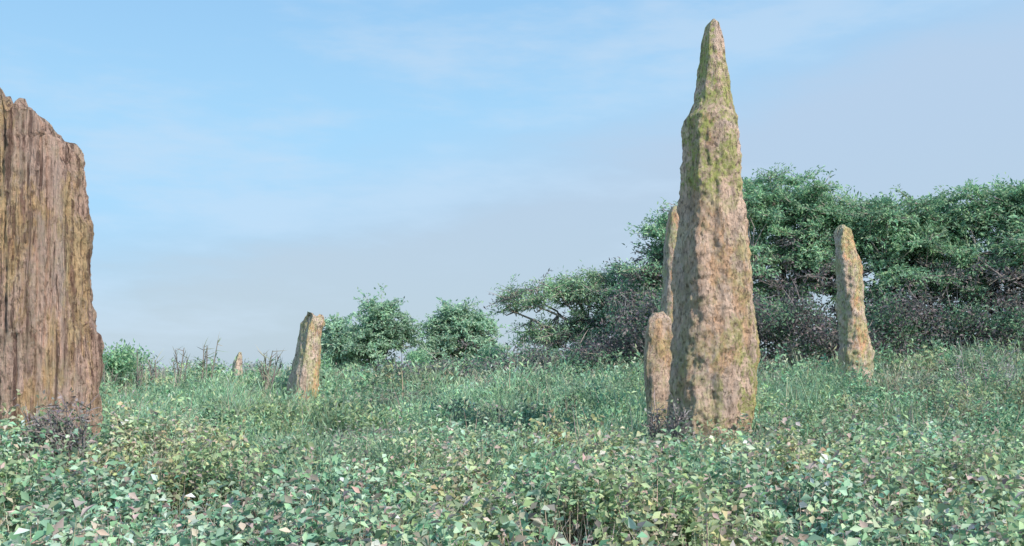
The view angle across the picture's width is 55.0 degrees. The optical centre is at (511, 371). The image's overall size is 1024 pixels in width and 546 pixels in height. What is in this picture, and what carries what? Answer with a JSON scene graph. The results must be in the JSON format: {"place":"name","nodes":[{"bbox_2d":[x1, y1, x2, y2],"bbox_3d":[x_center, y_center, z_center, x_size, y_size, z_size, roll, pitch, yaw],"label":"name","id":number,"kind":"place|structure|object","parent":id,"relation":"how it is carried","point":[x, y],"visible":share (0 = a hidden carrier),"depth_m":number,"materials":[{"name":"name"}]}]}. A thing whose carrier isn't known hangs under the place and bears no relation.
{"place":"outdoors","nodes":[
{"label":"outdoors","id":0,"kind":"place"},
{"bbox_2d":[0,0,1023,371],"label":"sky","id":1,"kind":"structure","parent":0,"point":[251,166],"materials":[{"name":"blue"}]},
{"bbox_2d":[181,373,942,545],"bbox_3d":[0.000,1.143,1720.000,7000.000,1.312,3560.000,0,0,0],"label":"ground","id":2,"kind":"structure","parent":0,"point":[582,540],"depth_m":10.13,"materials":[{"name":"green plant"}]},
{"bbox_2d":[3,404,63,464],"bbox_3d":[-5.458,1.032,11.400,0.920,1.441,0.908,0,0,37],"label":"dead shrub","id":3,"kind":"object","parent":2,"relation":"on","point":[33,422],"visible":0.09,"depth_m":11.31,"materials":[{"name":"wood"}]},
{"bbox_2d":[0,88,104,450],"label":"standing stone stele","id":4,"kind":"object","parent":2,"relation":"on","point":[51,343],"visible":0.75,"depth_m":12.73,"materials":[{"name":"brown stone"}]},
{"bbox_2d":[22,387,102,474],"bbox_3d":[-5.108,0.940,11.165,0.994,1.544,1.066,0,0,-31],"label":"dead shrub","id":5,"kind":"object","parent":2,"relation":"on","point":[58,423],"visible":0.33,"depth_m":11.15,"materials":[{"name":"grey plant"}]},
{"bbox_2d":[101,358,119,387],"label":"bare sapling","id":6,"kind":"object","parent":2,"relation":"on","point":[116,377],"visible":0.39,"depth_m":27.95,"materials":[{"name":"grey wood"}]},
{"bbox_2d":[126,350,146,391],"bbox_3d":[-10.657,0.231,27.880,0.695,2.094,0.783,0,0,-14],"label":"bare sapling","id":7,"kind":"object","parent":2,"relation":"on","point":[138,376],"visible":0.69,"depth_m":27.91,"materials":[{"name":"grey wood"}]},
{"bbox_2d":[143,351,164,384],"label":"bare sapling","id":8,"kind":"object","parent":2,"relation":"on","point":[155,374],"visible":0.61,"depth_m":28.93,"materials":[{"name":"wood"}]},
{"bbox_2d":[170,346,190,387],"bbox_3d":[-9.125,0.269,26.951,0.686,2.022,0.646,0,0,0],"label":"bare sapling","id":9,"kind":"object","parent":2,"relation":"on","point":[177,368],"visible":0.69,"depth_m":26.98,"materials":[{"name":"wood"}]},
{"bbox_2d":[191,332,224,388],"bbox_3d":[-8.341,0.060,27.023,0.886,2.426,0.840,0,0,-43],"label":"bare sapling","id":10,"kind":"object","parent":2,"relation":"on","point":[203,360],"visible":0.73,"depth_m":27.05,"materials":[{"name":"wood"}]},
{"bbox_2d":[231,352,242,376],"bbox_3d":[-9.013,0.389,31.985,0.590,2.086,0.432,0,0,0],"label":"stone stub","id":11,"kind":"object","parent":2,"relation":"on","point":[237,363],"visible":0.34,"depth_m":31.87,"materials":[{"name":"brown stone"}]},
{"bbox_2d":[254,346,272,389],"bbox_3d":[-6.926,0.248,27.070,0.665,2.056,0.759,0,0,-41],"label":"bare sapling","id":12,"kind":"object","parent":2,"relation":"on","point":[263,369],"visible":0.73,"depth_m":26.97,"materials":[{"name":"wood"}]},
{"bbox_2d":[261,349,284,390],"bbox_3d":[-6.649,0.274,27.039,0.943,2.001,0.729,0,0,0],"label":"bare sapling","id":13,"kind":"object","parent":2,"relation":"on","point":[269,368],"visible":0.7,"depth_m":26.99,"materials":[{"name":"grey wood"}]},
{"bbox_2d":[136,357,439,376],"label":"distant treeline","id":14,"kind":"object","parent":2,"relation":"on","point":[243,365],"visible":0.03,"depth_m":200.25,"materials":[{"name":"plant"}]},
{"bbox_2d":[102,338,504,390],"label":"roadside bushes","id":15,"kind":"object","parent":2,"relation":"on","point":[120,363],"visible":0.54,"depth_m":30.27,"materials":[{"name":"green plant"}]},
{"bbox_2d":[286,312,324,403],"bbox_3d":[-5.577,0.014,25.997,1.244,3.203,0.810,0,0,0],"label":"standing stone stele","id":16,"kind":"object","parent":2,"relation":"on","point":[306,360],"visible":0.67,"depth_m":25.79,"materials":[{"name":"brown stone"}]},
{"bbox_2d":[308,311,369,373],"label":"bushy tree","id":17,"kind":"object","parent":2,"relation":"on","point":[334,323],"visible":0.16,"depth_m":59.25,"materials":[{"name":"green plant"}]},
{"bbox_2d":[327,421,395,447],"bbox_3d":[-2.376,1.324,14.931,1.024,1.263,1.077,0,0,-34],"label":"dead shrub","id":18,"kind":"object","parent":2,"relation":"on","point":[350,433],"visible":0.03,"depth_m":14.96,"materials":[{"name":"plant"}]},
{"bbox_2d":[321,283,426,375],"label":"bushy tree","id":19,"kind":"object","parent":2,"relation":"on","point":[380,332],"visible":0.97,"depth_m":55.10,"materials":[{"name":"green plant"}]},
{"bbox_2d":[404,297,516,366],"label":"bushy tree","id":20,"kind":"object","parent":2,"relation":"on","point":[458,330],"visible":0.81,"depth_m":56.84,"materials":[{"name":"green plant"}]},
{"bbox_2d":[0,389,1023,545],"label":"leafy shrubs","id":21,"kind":"object","parent":2,"relation":"on","point":[60,529],"visible":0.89,"depth_m":9.02,"materials":[{"name":"green plant"}]},
{"bbox_2d":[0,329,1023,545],"bbox_3d":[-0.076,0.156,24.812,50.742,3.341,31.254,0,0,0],"label":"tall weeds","id":22,"kind":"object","parent":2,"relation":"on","point":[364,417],"visible":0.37,"depth_m":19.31,"materials":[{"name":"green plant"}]},
{"bbox_2d":[0,325,1023,532],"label":"tall grass","id":23,"kind":"structure","parent":2,"relation":"on","point":[233,399],"depth_m":21.53,"materials":[{"name":"green plant"}]},
{"bbox_2d":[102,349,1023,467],"bbox_3d":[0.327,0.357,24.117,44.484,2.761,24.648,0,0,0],"label":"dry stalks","id":24,"kind":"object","parent":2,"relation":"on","point":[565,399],"visible":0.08,"depth_m":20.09,"materials":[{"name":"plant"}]},
{"bbox_2d":[479,258,652,353],"bbox_3d":[2.541,-1.732,38.790,7.691,5.742,5.360,0,0,0],"label":"acacia tree","id":25,"kind":"object","parent":2,"relation":"on","point":[570,289],"visible":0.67,"depth_m":38.40,"materials":[{"name":"green plant"}]},
{"bbox_2d":[532,424,605,468],"bbox_3d":[0.785,1.283,12.462,1.095,1.291,1.085,0,0,0],"label":"dead shrub","id":26,"kind":"object","parent":2,"relation":"on","point":[571,446],"visible":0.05,"depth_m":12.38,"materials":[{"name":"wood"}]},
{"bbox_2d":[606,197,677,354],"bbox_3d":[6.278,-3.231,36.462,5.593,8.538,4.980,0,0,0],"label":"acacia tree","id":27,"kind":"object","parent":2,"relation":"on","point":[650,271],"visible":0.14,"depth_m":36.34,"materials":[{"name":"green plant"}]},
{"bbox_2d":[632,390,671,450],"bbox_3d":[2.106,1.049,14.188,0.776,1.698,0.784,0,0,0],"label":"dead shrub","id":28,"kind":"object","parent":2,"relation":"on","point":[651,425],"visible":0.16,"depth_m":14.17,"materials":[{"name":"grey plant"}]},
{"bbox_2d":[644,311,672,434],"bbox_3d":[2.655,0.478,17.505,0.621,3.122,0.523,0,0,0],"label":"standing stone stele","id":29,"kind":"object","parent":2,"relation":"on","point":[657,351],"visible":0.39,"depth_m":17.30,"materials":[{"name":"beige stone"}]},
{"bbox_2d":[661,206,678,322],"bbox_3d":[3.548,-0.844,21.001,0.921,5.386,0.555,0,0,0],"label":"standing stone stele","id":30,"kind":"object","parent":2,"relation":"on","point":[672,225],"visible":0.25,"depth_m":20.84,"materials":[{"name":"brown stone"}]},
{"bbox_2d":[658,393,702,453],"bbox_3d":[2.372,1.041,13.901,0.781,1.679,0.813,0,0,15],"label":"dead shrub","id":31,"kind":"object","parent":2,"relation":"on","point":[680,422],"visible":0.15,"depth_m":13.81,"materials":[{"name":"grey plant"}]},
{"bbox_2d":[361,276,1023,381],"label":"thorn scrub","id":32,"kind":"object","parent":2,"relation":"on","point":[783,331],"visible":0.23,"depth_m":32.81,"materials":[{"name":"plant"}]},
{"bbox_2d":[666,19,760,449],"bbox_3d":[3.097,-1.641,14.991,1.406,7.418,1.126,0,0,0],"label":"standing stone stele","id":33,"kind":"object","parent":2,"relation":"on","point":[714,348],"visible":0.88,"depth_m":14.61,"materials":[{"name":"brown stone"}]},
{"bbox_2d":[742,162,884,346],"bbox_3d":[10.548,-3.750,37.568,7.431,9.280,6.499,0,0,0],"label":"acacia tree","id":34,"kind":"object","parent":2,"relation":"on","point":[775,210],"visible":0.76,"depth_m":36.40,"materials":[{"name":"green plant"}]},
{"bbox_2d":[833,225,874,384],"bbox_3d":[9.732,-1.439,28.004,1.115,5.498,0.863,0,0,0],"label":"standing stone stele","id":35,"kind":"object","parent":2,"relation":"on","point":[853,335],"visible":0.67,"depth_m":27.71,"materials":[{"name":"brown stone"}]},
{"bbox_2d":[815,177,1022,339],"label":"acacia tree","id":36,"kind":"object","parent":2,"relation":"on","point":[914,237],"visible":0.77,"depth_m":35.34,"materials":[{"name":"green plant"}]},
{"bbox_2d":[928,172,1023,339],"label":"acacia tree","id":37,"kind":"object","parent":2,"relation":"on","point":[1007,201],"visible":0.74,"depth_m":35.08,"materials":[{"name":"green plant"}]},
{"bbox_2d":[949,336,1020,395],"bbox_3d":[11.502,0.278,23.862,1.648,2.302,1.386,0,0,28],"label":"dead shrub","id":38,"kind":"object","parent":2,"relation":"on","point":[1008,378],"visible":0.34,"depth_m":23.80,"materials":[{"name":"plant"}]}
]}

